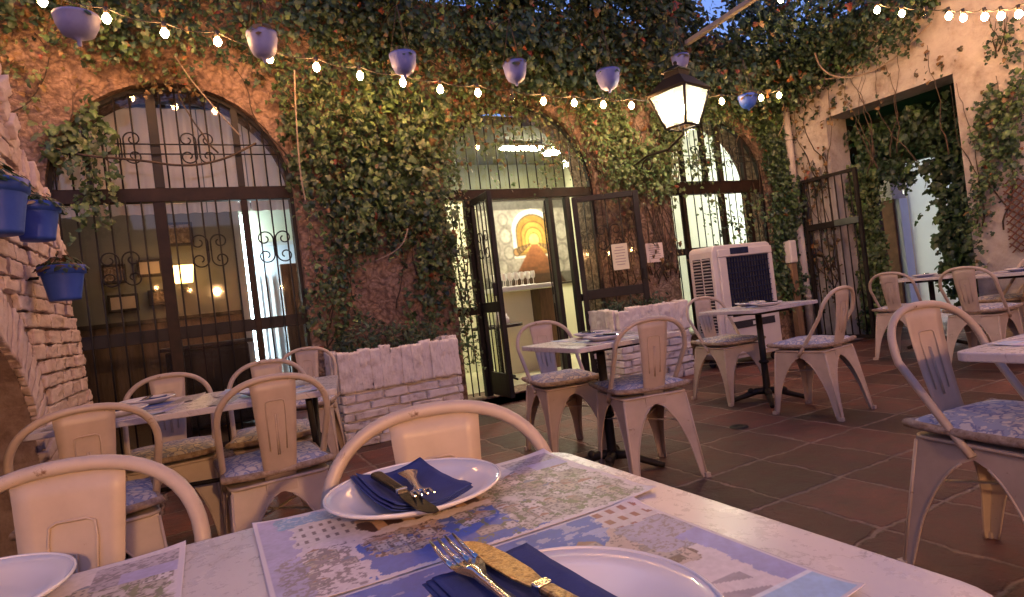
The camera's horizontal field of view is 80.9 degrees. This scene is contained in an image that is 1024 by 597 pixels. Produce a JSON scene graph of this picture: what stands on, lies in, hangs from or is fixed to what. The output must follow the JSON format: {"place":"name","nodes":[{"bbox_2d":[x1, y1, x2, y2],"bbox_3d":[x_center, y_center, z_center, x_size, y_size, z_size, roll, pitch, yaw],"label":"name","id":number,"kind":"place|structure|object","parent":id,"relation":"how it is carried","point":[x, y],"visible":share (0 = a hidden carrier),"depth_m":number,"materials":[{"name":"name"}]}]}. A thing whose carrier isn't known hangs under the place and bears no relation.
{"place":"outdoors","nodes":[
{"label":"outdoors","id":0,"kind":"place"},
{"bbox_2d":[232,201,305,379],"bbox_3d":[-2.872,-0.017,7.529,0.960,2.600,0.360,-7,0,-27],"label":"doorway","id":1,"kind":"structure","parent":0,"point":[274,290],"depth_m":7.54,"materials":[{"name":"white paint"}]},
{"bbox_2d":[279,263,305,379],"bbox_3d":[-2.625,0.406,7.477,0.320,1.700,0.050,-7,0,-27],"label":"door leaf","id":2,"kind":"structure","parent":1,"relation":"in","point":[285,271],"depth_m":7.42,"materials":[{"name":"brown wood"}]},
{"bbox_2d":[159,312,1023,596],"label":"ground","id":3,"kind":"structure","parent":0,"point":[815,466],"depth_m":3.38,"materials":[{"name":"tile"}]},
{"bbox_2d":[0,64,92,557],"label":"brick wall","id":4,"kind":"structure","parent":3,"relation":"on","point":[42,363],"depth_m":2.80,"materials":[{"name":"brick"}]},
{"bbox_2d":[0,161,36,236],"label":"flower pot","id":5,"kind":"object","parent":4,"relation":"attached to","point":[15,190],"visible":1,"depth_m":2.04,"materials":[{"name":"ceramic"}]},
{"bbox_2d":[19,191,68,242],"bbox_3d":[-2.014,-0.361,2.546,0.230,0.231,0.232,-7,0,17],"label":"flower pot","id":6,"kind":"object","parent":4,"relation":"attached to","point":[42,217],"visible":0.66,"depth_m":2.50,"materials":[{"name":"ceramic"}]},
{"bbox_2d":[25,249,88,301],"bbox_3d":[-2.198,-0.114,2.904,0.260,0.250,0.245,-7,0,-27],"label":"flower pot","id":7,"kind":"object","parent":4,"relation":"attached to","point":[62,279],"visible":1,"depth_m":2.86,"materials":[{"name":"ceramic"}]},
{"bbox_2d":[3,402,167,559],"bbox_3d":[-1.465,0.787,2.106,0.438,0.864,0.498,-7,0,-38],"label":"metal chair","id":8,"kind":"object","parent":3,"relation":"on","point":[85,430],"visible":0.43,"depth_m":1.95,"materials":[{"name":"beige paint"}]},
{"bbox_2d":[8,476,164,540],"bbox_3d":[-1.491,0.731,2.131,0.420,0.070,0.420,-7,0,-35],"label":"seat cushion","id":9,"kind":"object","parent":8,"relation":"on","point":[141,494],"visible":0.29,"depth_m":2.08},
{"bbox_2d":[0,454,210,573],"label":"metal chair","id":10,"kind":"object","parent":3,"relation":"on","point":[75,507],"visible":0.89,"depth_m":0.99,"materials":[{"name":"beige paint"}]},
{"bbox_2d":[122,372,224,557],"bbox_3d":[-1.690,0.814,3.000,0.438,0.864,0.498,-7,0,-27],"label":"metal chair","id":11,"kind":"object","parent":3,"relation":"on","point":[201,468],"visible":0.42,"depth_m":2.95,"materials":[{"name":"beige paint"}]},
{"bbox_2d":[130,435,215,464],"bbox_3d":[-1.682,0.754,2.972,0.420,0.070,0.420,-7,0,-27],"label":"seat cushion","id":12,"kind":"object","parent":11,"relation":"on","point":[174,451],"visible":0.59,"depth_m":2.87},
{"bbox_2d":[23,375,337,557],"bbox_3d":[-1.333,0.827,2.701,1.140,0.748,0.660,-7,0,-16],"label":"cafe table","id":13,"kind":"object","parent":3,"relation":"on","point":[195,407],"visible":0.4,"depth_m":2.51,"materials":[{"name":"white metal"}]},
{"bbox_2d":[61,101,304,454],"bbox_3d":[-3.473,-0.555,6.212,3.650,3.990,2.460,-7,0,-27],"label":"dining room","id":14,"kind":"object","parent":3,"relation":"on","point":[92,275],"visible":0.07,"depth_m":7.04,"materials":[{"name":"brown wood"}]},
{"bbox_2d":[107,293,139,312],"bbox_3d":[-4.462,0.052,6.898,0.300,0.200,0.056,-7,0,-27],"label":"framed picture","id":15,"kind":"object","parent":14,"relation":"attached to","point":[128,302],"visible":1,"depth_m":6.88,"materials":[{"name":"paint"}]},
{"bbox_2d":[77,310,245,429],"bbox_3d":[-4.215,0.848,6.955,2.220,1.200,0.090,-7,0,-27],"label":"wall panelling","id":16,"kind":"object","parent":14,"relation":"attached to","point":[104,373],"depth_m":6.87,"materials":[{"name":"brown wood"}]},
{"bbox_2d":[58,104,288,217],"bbox_3d":[-2.960,-1.214,5.232,1.900,0.954,0.056,-7,0,-27],"label":"window","id":17,"kind":"structure","parent":14,"relation":"hanging from","point":[140,130],"depth_m":5.27,"materials":[{"name":"grey"}]},
{"bbox_2d":[168,222,193,246],"bbox_3d":[-4.005,-0.768,7.181,0.340,0.280,0.056,-7,0,-27],"label":"framed picture","id":18,"kind":"object","parent":14,"relation":"attached to","point":[182,234],"visible":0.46,"depth_m":7.18,"materials":[{"name":"paint"}]},
{"bbox_2d":[160,338,254,430],"bbox_3d":[-2.978,0.846,5.962,0.800,0.810,0.520,-7,0,-27],"label":"dark cabinet","id":19,"kind":"object","parent":14,"relation":"on","point":[213,362],"visible":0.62,"depth_m":5.77,"materials":[{"name":"paint"}]},
{"bbox_2d":[227,358,311,454],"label":"metal chair","id":20,"kind":"object","parent":3,"relation":"on","point":[258,368],"visible":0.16,"depth_m":3.37,"materials":[{"name":"beige paint"}]},
{"bbox_2d":[225,418,310,448],"bbox_3d":[-1.255,0.703,3.159,0.420,0.070,0.420,-7,0,-19],"label":"seat cushion","id":21,"kind":"object","parent":20,"relation":"on","point":[245,438],"visible":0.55,"depth_m":3.01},
{"bbox_2d":[213,372,330,534],"bbox_3d":[-0.973,0.728,2.472,0.438,0.864,0.498,-7,0,-30],"label":"metal chair","id":22,"kind":"object","parent":3,"relation":"on","point":[273,401],"visible":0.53,"depth_m":2.30,"materials":[{"name":"beige paint"}]},
{"bbox_2d":[213,439,335,484],"bbox_3d":[-0.996,0.672,2.499,0.420,0.070,0.420,-7,0,-30],"label":"seat cushion","id":23,"kind":"object","parent":22,"relation":"on","point":[244,467],"visible":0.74,"depth_m":2.37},
{"bbox_2d":[282,346,345,460],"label":"metal chair","id":24,"kind":"object","parent":3,"relation":"on","point":[307,360],"visible":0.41,"depth_m":4.49,"materials":[{"name":"beige paint"}]},
{"bbox_2d":[323,335,463,445],"bbox_3d":[-1.001,0.773,5.220,1.084,0.798,0.540,-7,0,-27],"label":"brick planter","id":25,"kind":"object","parent":3,"relation":"on","point":[374,384],"visible":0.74,"depth_m":4.96,"materials":[{"name":"brick"}]},
{"bbox_2d":[334,311,440,352],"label":"plant","id":26,"kind":"object","parent":25,"relation":"in","point":[407,338],"visible":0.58,"depth_m":5.17,"materials":[{"name":"green plant"}]},
{"bbox_2d":[0,0,807,477],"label":"courtyard wall","id":27,"kind":"structure","parent":3,"relation":"on","point":[378,288],"depth_m":5.35,"materials":[{"name":"paint"}]},
{"bbox_2d":[27,93,124,245],"bbox_3d":[-3.184,-0.963,4.428,0.549,1.170,0.169,-7,0,-27],"label":"climbing ivy","id":28,"kind":"object","parent":27,"relation":"attached to","point":[53,155],"visible":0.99,"depth_m":4.44,"materials":[{"name":"green plant"}]},
{"bbox_2d":[38,142,256,165],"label":"vine branch","id":29,"kind":"object","parent":28,"relation":"attached to","point":[170,164],"visible":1,"depth_m":4.61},
{"bbox_2d":[48,0,103,46],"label":"hanging pot","id":30,"kind":"object","parent":27,"relation":"hanging from","point":[78,25],"visible":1,"depth_m":3.79,"materials":[{"name":"ceramic"}]},
{"bbox_2d":[0,0,295,157],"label":"climbing ivy","id":31,"kind":"object","parent":27,"relation":"attached to","point":[172,68],"visible":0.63,"depth_m":4.60,"materials":[{"name":"green plant"}]},
{"bbox_2d":[47,86,321,454],"bbox_3d":[-2.609,-0.228,4.857,1.770,3.028,0.099,-7,0,-27],"label":"arched window","id":32,"kind":"structure","parent":27,"relation":"attached to","point":[158,197],"depth_m":4.80,"materials":[{"name":"black metal"}]},
{"bbox_2d":[245,0,280,62],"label":"hanging pot","id":33,"kind":"object","parent":27,"relation":"hanging from","point":[262,41],"visible":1,"depth_m":4.29,"materials":[{"name":"ceramic"}]},
{"bbox_2d":[0,0,549,101],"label":"climbing ivy","id":34,"kind":"object","parent":27,"relation":"attached to","point":[333,12],"visible":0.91,"depth_m":5.27,"materials":[{"name":"green plant"}]},
{"bbox_2d":[255,49,467,354],"bbox_3d":[-1.146,-0.724,5.258,1.802,3.000,0.544,-7,0,-27],"label":"climbing ivy","id":35,"kind":"object","parent":27,"relation":"attached to","point":[393,191],"visible":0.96,"depth_m":5.33,"materials":[{"name":"green plant"}]},
{"bbox_2d":[372,5,416,78],"bbox_3d":[-1.051,-2.071,5.144,0.233,0.641,0.920,-7,0,-27],"label":"hanging pot","id":36,"kind":"object","parent":27,"relation":"hanging from","point":[402,61],"visible":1,"depth_m":4.78,"materials":[{"name":"ceramic"}]},
{"bbox_2d":[38,0,783,108],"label":"string lights","id":37,"kind":"object","parent":27,"relation":"hanging from","point":[106,19],"visible":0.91,"depth_m":4.82},
{"bbox_2d":[476,18,526,85],"bbox_3d":[-0.158,-2.178,5.601,0.244,0.650,0.929,-7,0,-27],"label":"hanging pot","id":38,"kind":"object","parent":27,"relation":"hanging from","point":[514,68],"visible":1,"depth_m":5.24,"materials":[{"name":"ceramic"}]},
{"bbox_2d":[421,63,600,195],"bbox_3d":[0.122,-1.719,6.142,2.062,1.337,0.225,-7,0,-27],"label":"climbing ivy","id":39,"kind":"object","parent":27,"relation":"attached to","point":[457,108],"visible":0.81,"depth_m":6.05,"materials":[{"name":"green plant"}]},
{"bbox_2d":[445,103,650,403],"bbox_3d":[0.274,-0.541,6.385,2.128,3.090,1.044,-7,0,-31],"label":"arched doorway","id":40,"kind":"structure","parent":27,"relation":"attached to","point":[500,383],"depth_m":6.41,"materials":[{"name":"black metal"}]},
{"bbox_2d":[433,140,486,372],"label":"climbing ivy","id":41,"kind":"object","parent":40,"relation":"attached to","point":[463,311],"visible":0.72,"depth_m":5.84,"materials":[{"name":"green plant"}]},
{"bbox_2d":[469,191,514,397],"bbox_3d":[-0.219,-0.024,5.741,0.082,1.920,0.500,-7,0,-24],"label":"door leaf","id":42,"kind":"structure","parent":40,"relation":"in","point":[501,383],"depth_m":5.67,"materials":[{"name":"black metal"}]},
{"bbox_2d":[542,200,564,369],"bbox_3d":[0.482,-0.108,6.779,0.044,1.920,0.600,-7,0,2],"label":"door leaf","id":43,"kind":"structure","parent":40,"relation":"in","point":[544,205],"depth_m":6.53,"materials":[{"name":"black metal"}]},
{"bbox_2d":[571,190,650,372],"bbox_3d":[1.114,-0.184,6.500,0.720,1.920,0.082,-7,0,1],"label":"door leaf","id":44,"kind":"structure","parent":40,"relation":"in","point":[644,287],"depth_m":6.50,"materials":[{"name":"black metal"}]},
{"bbox_2d":[611,243,629,269],"bbox_3d":[1.169,-0.452,6.482,0.170,0.280,0.006,-7,0,1],"label":"paper notice","id":45,"kind":"object","parent":40,"relation":"attached to","point":[620,256],"visible":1,"depth_m":6.48,"materials":[{"name":"white paper"}]},
{"bbox_2d":[564,29,619,92],"bbox_3d":[0.760,-2.282,6.071,0.259,0.659,0.935,-7,0,-27],"label":"hanging pot","id":46,"kind":"object","parent":27,"relation":"hanging from","point":[607,77],"visible":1,"depth_m":5.70,"materials":[{"name":"ceramic"}]},
{"bbox_2d":[579,86,689,211],"bbox_3d":[1.457,-1.705,6.747,1.532,1.480,0.358,-7,0,-27],"label":"climbing ivy","id":47,"kind":"object","parent":27,"relation":"attached to","point":[668,182],"visible":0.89,"depth_m":6.73,"materials":[{"name":"green plant"}]},
{"bbox_2d":[597,164,689,306],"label":"climbing ivy","id":48,"kind":"object","parent":27,"relation":"attached to","point":[631,226],"visible":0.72,"depth_m":6.86,"materials":[{"name":"green plant"}]},
{"bbox_2d":[623,61,711,179],"bbox_3d":[1.457,-1.836,6.245,0.461,0.998,1.168,-7,0,-39],"label":"wall lantern","id":49,"kind":"object","parent":27,"relation":"attached to","point":[678,83],"depth_m":5.95,"materials":[{"name":"black metal"}]},
{"bbox_2d":[492,0,857,124],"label":"climbing ivy","id":50,"kind":"object","parent":27,"relation":"attached to","point":[575,65],"visible":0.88,"depth_m":6.77,"materials":[{"name":"green plant"}]},
{"bbox_2d":[656,94,780,245],"bbox_3d":[2.650,-1.453,7.392,1.991,2.219,0.274,-7,0,-27],"label":"climbing ivy","id":51,"kind":"object","parent":27,"relation":"attached to","point":[719,111],"visible":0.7,"depth_m":7.37,"materials":[{"name":"green plant"}]},
{"bbox_2d":[671,121,769,330],"bbox_3d":[2.614,-0.948,7.561,1.720,2.638,0.099,-7,0,-27],"label":"arched window","id":52,"kind":"structure","parent":27,"relation":"attached to","point":[743,184],"depth_m":7.58,"materials":[{"name":"black metal"}]},
{"bbox_2d":[748,95,812,314],"bbox_3d":[3.622,-1.267,7.828,1.005,2.965,0.351,-7,0,-27],"label":"climbing ivy","id":53,"kind":"object","parent":27,"relation":"attached to","point":[787,221],"visible":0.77,"depth_m":7.79,"materials":[{"name":"green plant"}]},
{"bbox_2d":[320,400,551,508],"bbox_3d":[-0.054,0.617,0.895,0.438,0.864,0.498,-7,0,-11],"label":"metal chair","id":54,"kind":"object","parent":3,"relation":"on","point":[441,429],"visible":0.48,"depth_m":1.11,"materials":[{"name":"beige paint"}]},
{"bbox_2d":[445,116,591,394],"bbox_3d":[-0.122,-0.478,7.576,3.400,3.040,1.860,-7,0,-27],"label":"bar room","id":55,"kind":"object","parent":3,"relation":"on","point":[568,299],"visible":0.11,"depth_m":8.16,"materials":[{"name":"beige paint"}]},
{"bbox_2d":[443,164,563,189],"bbox_3d":[-0.623,-1.598,8.286,3.160,0.485,0.055,-7,0,-27],"label":"bar bulkhead","id":56,"kind":"object","parent":55,"relation":"attached to","point":[484,178],"visible":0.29,"depth_m":8.54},
{"bbox_2d":[484,282,560,373],"bbox_3d":[0.169,0.379,7.649,0.880,1.090,0.400,-7,0,-27],"label":"bar counter","id":57,"kind":"object","parent":55,"relation":"on","point":[527,305],"visible":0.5,"depth_m":7.62,"materials":[{"name":"white ceramic"}]},
{"bbox_2d":[477,198,571,288],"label":"wall panel","id":58,"kind":"structure","parent":55,"relation":"attached to","point":[520,236],"depth_m":8.65,"materials":[{"name":"paint"}]},
{"bbox_2d":[516,320,606,451],"bbox_3d":[0.319,0.574,3.948,0.438,0.864,0.498,-7,0,-19],"label":"metal chair","id":59,"kind":"object","parent":3,"relation":"on","point":[553,401],"visible":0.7,"depth_m":3.99,"materials":[{"name":"beige paint"}]},
{"bbox_2d":[521,368,598,387],"bbox_3d":[0.323,0.515,3.918,0.420,0.070,0.420,-7,0,-17],"label":"seat cushion","id":60,"kind":"object","parent":59,"relation":"on","point":[564,377],"visible":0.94,"depth_m":3.77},
{"bbox_2d":[182,452,992,596],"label":"cafe table","id":61,"kind":"object","parent":3,"relation":"on","point":[228,565],"visible":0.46,"depth_m":0.67,"materials":[{"name":"white stone"}]},
{"bbox_2d":[44,540,185,596],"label":"placemat","id":62,"kind":"object","parent":61,"relation":"on","point":[159,573],"visible":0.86,"depth_m":0.74,"materials":[{"name":"paper"}]},
{"bbox_2d":[0,552,76,596],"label":"dinner plate","id":63,"kind":"object","parent":62,"relation":"on","point":[41,574],"visible":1,"depth_m":0.74,"materials":[{"name":"white ceramic"}]},
{"bbox_2d":[252,448,656,596],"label":"placemat","id":64,"kind":"object","parent":61,"relation":"on","point":[321,553],"visible":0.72,"depth_m":0.79,"materials":[{"name":"paper"}]},
{"bbox_2d":[322,458,500,519],"bbox_3d":[-0.146,0.290,0.902,0.264,0.027,0.264,-7,0,-27],"label":"dinner plate","id":65,"kind":"object","parent":64,"relation":"on","point":[350,498],"visible":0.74,"depth_m":0.90,"materials":[{"name":"white ceramic"}]},
{"bbox_2d":[350,457,472,510],"bbox_3d":[-0.156,0.282,0.901,0.119,0.025,0.216,-7,0,-29],"label":"napkin","id":66,"kind":"object","parent":65,"relation":"on","point":[446,488],"visible":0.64,"depth_m":0.89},
{"bbox_2d":[371,471,438,512],"bbox_3d":[-0.157,0.270,0.842,0.023,0.009,0.245,-7,0,-30],"label":"knife","id":67,"kind":"object","parent":66,"relation":"on","point":[419,503],"visible":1,"depth_m":0.82,"materials":[{"name":"metal"}]},
{"bbox_2d":[398,469,434,497],"bbox_3d":[-0.141,0.266,0.873,0.032,0.012,0.170,-7,0,-18],"label":"fork","id":68,"kind":"object","parent":66,"relation":"on","point":[409,475],"visible":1,"depth_m":0.87,"materials":[{"name":"metal"}]},
{"bbox_2d":[338,496,865,596],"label":"placemat","id":69,"kind":"object","parent":61,"relation":"on","point":[726,566],"visible":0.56,"depth_m":0.64,"materials":[{"name":"paper"}]},
{"bbox_2d":[427,546,723,596],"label":"dinner plate","id":70,"kind":"object","parent":69,"relation":"on","point":[620,572],"visible":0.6,"depth_m":0.56,"materials":[{"name":"white ceramic"}]},
{"bbox_2d":[422,543,616,596],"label":"napkin","id":71,"kind":"object","parent":70,"relation":"on","point":[456,584],"visible":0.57,"depth_m":0.54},
{"bbox_2d":[429,533,515,596],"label":"fork","id":72,"kind":"object","parent":71,"relation":"on","point":[474,567],"visible":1,"depth_m":0.56,"materials":[{"name":"metal"}]},
{"bbox_2d":[460,541,577,596],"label":"knife","id":73,"kind":"object","parent":71,"relation":"on","point":[507,565],"visible":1,"depth_m":0.54,"materials":[{"name":"metal"}]},
{"bbox_2d":[522,331,680,467],"bbox_3d":[0.541,0.604,3.441,0.700,0.750,0.620,-7,0,-27],"label":"cafe table","id":74,"kind":"object","parent":3,"relation":"on","point":[612,453],"visible":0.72,"depth_m":3.40,"materials":[{"name":"white metal"}]},
{"bbox_2d":[588,299,693,380],"bbox_3d":[1.404,0.472,6.463,0.976,0.828,0.534,-7,0,-27],"label":"brick planter","id":75,"kind":"object","parent":3,"relation":"on","point":[628,361],"visible":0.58,"depth_m":6.28,"materials":[{"name":"brick"}]},
{"bbox_2d":[599,291,668,311],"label":"plant","id":76,"kind":"object","parent":75,"relation":"in","point":[640,302],"visible":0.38,"depth_m":6.46,"materials":[{"name":"green plant"}]},
{"bbox_2d":[596,316,710,477],"bbox_3d":[0.710,0.527,3.296,0.438,0.864,0.498,-7,0,-14],"label":"metal chair","id":77,"kind":"object","parent":3,"relation":"on","point":[632,412],"visible":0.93,"depth_m":3.12,"materials":[{"name":"beige paint"}]},
{"bbox_2d":[589,373,690,395],"bbox_3d":[0.695,0.470,3.327,0.420,0.070,0.420,-7,0,-13],"label":"seat cushion","id":78,"kind":"object","parent":77,"relation":"on","point":[628,385],"visible":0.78,"depth_m":3.17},
{"bbox_2d":[686,296,774,406],"bbox_3d":[1.769,0.401,4.978,0.438,0.864,0.498,-7,0,-20],"label":"metal chair","id":79,"kind":"object","parent":3,"relation":"on","point":[725,358],"visible":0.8,"depth_m":4.91,"materials":[{"name":"beige paint"}]},
{"bbox_2d":[691,334,765,346],"bbox_3d":[1.773,0.341,4.948,0.420,0.070,0.420,-7,0,-17],"label":"seat cushion","id":80,"kind":"object","parent":79,"relation":"on","point":[727,340],"visible":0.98,"depth_m":4.80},
{"bbox_2d":[689,241,781,367],"bbox_3d":[2.551,0.065,6.806,0.934,1.345,0.392,-7,0,-27],"label":"air cooler","id":81,"kind":"object","parent":3,"relation":"on","point":[730,275],"visible":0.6,"depth_m":6.63,"materials":[{"name":"white plastic"}]},
{"bbox_2d":[699,300,817,407],"bbox_3d":[1.972,0.433,4.720,0.720,0.750,0.560,-7,0,-27],"label":"cafe table","id":82,"kind":"object","parent":3,"relation":"on","point":[767,390],"visible":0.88,"depth_m":4.69,"materials":[{"name":"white metal"}]},
{"bbox_2d":[783,240,804,336],"bbox_3d":[3.670,-0.076,7.779,0.130,1.360,0.110,-7,0,-27],"label":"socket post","id":83,"kind":"object","parent":3,"relation":"on","point":[790,249],"visible":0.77,"depth_m":7.74,"materials":[{"name":"brown plastic"}]},
{"bbox_2d":[671,130,918,331],"bbox_3d":[3.732,-1.216,9.696,5.500,3.590,2.060,-7,0,-27],"label":"side room","id":84,"kind":"object","parent":3,"relation":"on","point":[692,227],"visible":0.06,"depth_m":10.54,"materials":[{"name":"beige paint"}]},
{"bbox_2d":[781,90,815,334],"bbox_3d":[3.778,-1.091,7.947,0.114,3.350,0.114,-7,0,-27],"label":"downpipe","id":85,"kind":"object","parent":3,"relation":"on","point":[809,315],"visible":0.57,"depth_m":7.91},
{"bbox_2d":[772,285,876,421],"bbox_3d":[2.119,0.358,4.181,0.438,0.864,0.498,-7,0,-33],"label":"metal chair","id":86,"kind":"object","parent":3,"relation":"on","point":[822,363],"visible":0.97,"depth_m":4.05,"materials":[{"name":"beige paint"}]},
{"bbox_2d":[766,335,856,348],"bbox_3d":[2.095,0.302,4.208,0.420,0.070,0.420,-7,0,-34],"label":"seat cushion","id":87,"kind":"object","parent":86,"relation":"on","point":[819,341],"visible":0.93,"depth_m":4.10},
{"bbox_2d":[799,167,875,337],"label":"iron gate","id":88,"kind":"structure","parent":3,"relation":"on","point":[839,222],"depth_m":7.47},
{"bbox_2d":[868,272,921,359],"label":"metal chair","id":89,"kind":"object","parent":3,"relation":"on","point":[889,284],"visible":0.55,"depth_m":5.89,"materials":[{"name":"beige paint"}]},
{"bbox_2d":[777,0,1023,340],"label":"courtyard wall","id":90,"kind":"structure","parent":3,"relation":"on","point":[970,73],"depth_m":6.45,"materials":[{"name":"paint"}]},
{"bbox_2d":[765,0,945,102],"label":"climbing ivy","id":91,"kind":"object","parent":90,"relation":"attached to","point":[865,10],"visible":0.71,"depth_m":6.97,"materials":[{"name":"green plant"}]},
{"bbox_2d":[844,158,894,336],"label":"climbing ivy","id":92,"kind":"object","parent":90,"relation":"attached to","point":[877,246],"visible":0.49,"depth_m":7.49,"materials":[{"name":"green plant"}]},
{"bbox_2d":[790,43,962,312],"bbox_3d":[4.285,-1.263,7.090,0.152,2.964,2.098,-7,0,-27],"label":"climbing ivy","id":93,"kind":"object","parent":90,"relation":"attached to","point":[817,182],"visible":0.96,"depth_m":7.61,"materials":[{"name":"green plant"}]},
{"bbox_2d":[843,90,978,306],"bbox_3d":[4.810,-1.003,7.088,0.459,2.663,1.603,-7,0,-27],"label":"climbing ivy","id":94,"kind":"object","parent":90,"relation":"attached to","point":[949,219],"visible":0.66,"depth_m":6.90,"materials":[{"name":"green plant"}]},
{"bbox_2d":[950,17,1023,274],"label":"climbing ivy","id":95,"kind":"object","parent":90,"relation":"attached to","point":[1012,144],"visible":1,"depth_m":5.96,"materials":[{"name":"green plant"}]},
{"bbox_2d":[1002,178,1023,252],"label":"wall trellis","id":96,"kind":"object","parent":90,"relation":"attached to","point":[1014,218],"depth_m":5.92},
{"bbox_2d":[846,83,961,281],"bbox_3d":[5.260,-1.143,7.553,1.210,3.100,2.550,-7,0,-27],"label":"covered passage","id":97,"kind":"object","parent":3,"relation":"on","point":[932,96],"visible":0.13,"depth_m":8.05,"materials":[{"name":"paint"}]},
{"bbox_2d":[880,271,982,348],"bbox_3d":[4.447,0.137,6.324,0.680,0.750,0.680,-7,0,-27],"label":"cafe table","id":98,"kind":"object","parent":3,"relation":"on","point":[930,280],"visible":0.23,"depth_m":6.25,"materials":[{"name":"white metal"}]},
{"bbox_2d":[905,157,958,310],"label":"garden wall","id":99,"kind":"structure","parent":3,"relation":"on","point":[927,260],"depth_m":9.87,"materials":[{"name":"white paint"}]},
{"bbox_2d":[887,300,1023,564],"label":"metal chair","id":100,"kind":"object","parent":3,"relation":"on","point":[938,460],"visible":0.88,"depth_m":1.96,"materials":[{"name":"beige paint"}]},
{"bbox_2d":[902,398,1023,448],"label":"seat cushion","id":101,"kind":"object","parent":100,"relation":"on","point":[995,421],"visible":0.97,"depth_m":1.79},
{"bbox_2d":[938,266,1023,371],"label":"metal chair","id":102,"kind":"object","parent":3,"relation":"on","point":[993,325],"visible":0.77,"depth_m":4.92,"materials":[{"name":"beige paint"}]},
{"bbox_2d":[941,302,1023,313],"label":"seat cushion","id":103,"kind":"object","parent":102,"relation":"on","point":[985,308],"visible":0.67,"depth_m":4.89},
{"bbox_2d":[957,334,1023,363],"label":"cafe table","id":104,"kind":"object","parent":3,"relation":"on","point":[989,353],"visible":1,"depth_m":1.58,"materials":[{"name":"white stone"}]},
{"bbox_3d":[3.023,-0.931,-2.562,11.200,3.600,0.400,-7,0,-27],"label":"courtyard wall","id":105,"kind":"object","parent":3,"relation":"on","visible":0},
{"bbox_2d":[758,0,1023,24],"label":"string lights","id":106,"kind":"object","parent":105,"relation":"hanging from","point":[985,15],"visible":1,"depth_m":5.25},
{"bbox_2d":[428,0,860,116],"label":"sky","id":107,"kind":"structure","parent":0,"point":[706,3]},
{"bbox_2d":[684,0,756,45],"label":"awning beam","id":108,"kind":"structure","parent":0,"point":[719,21],"depth_m":6.19,"materials":[{"name":"wood"}]},
{"bbox_2d":[880,174,918,303],"bbox_3d":[5.771,-1.002,9.085,0.340,2.700,0.390,-7,0,-27],"label":"door","id":109,"kind":"structure","parent":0,"point":[896,220],"depth_m":8.93,"materials":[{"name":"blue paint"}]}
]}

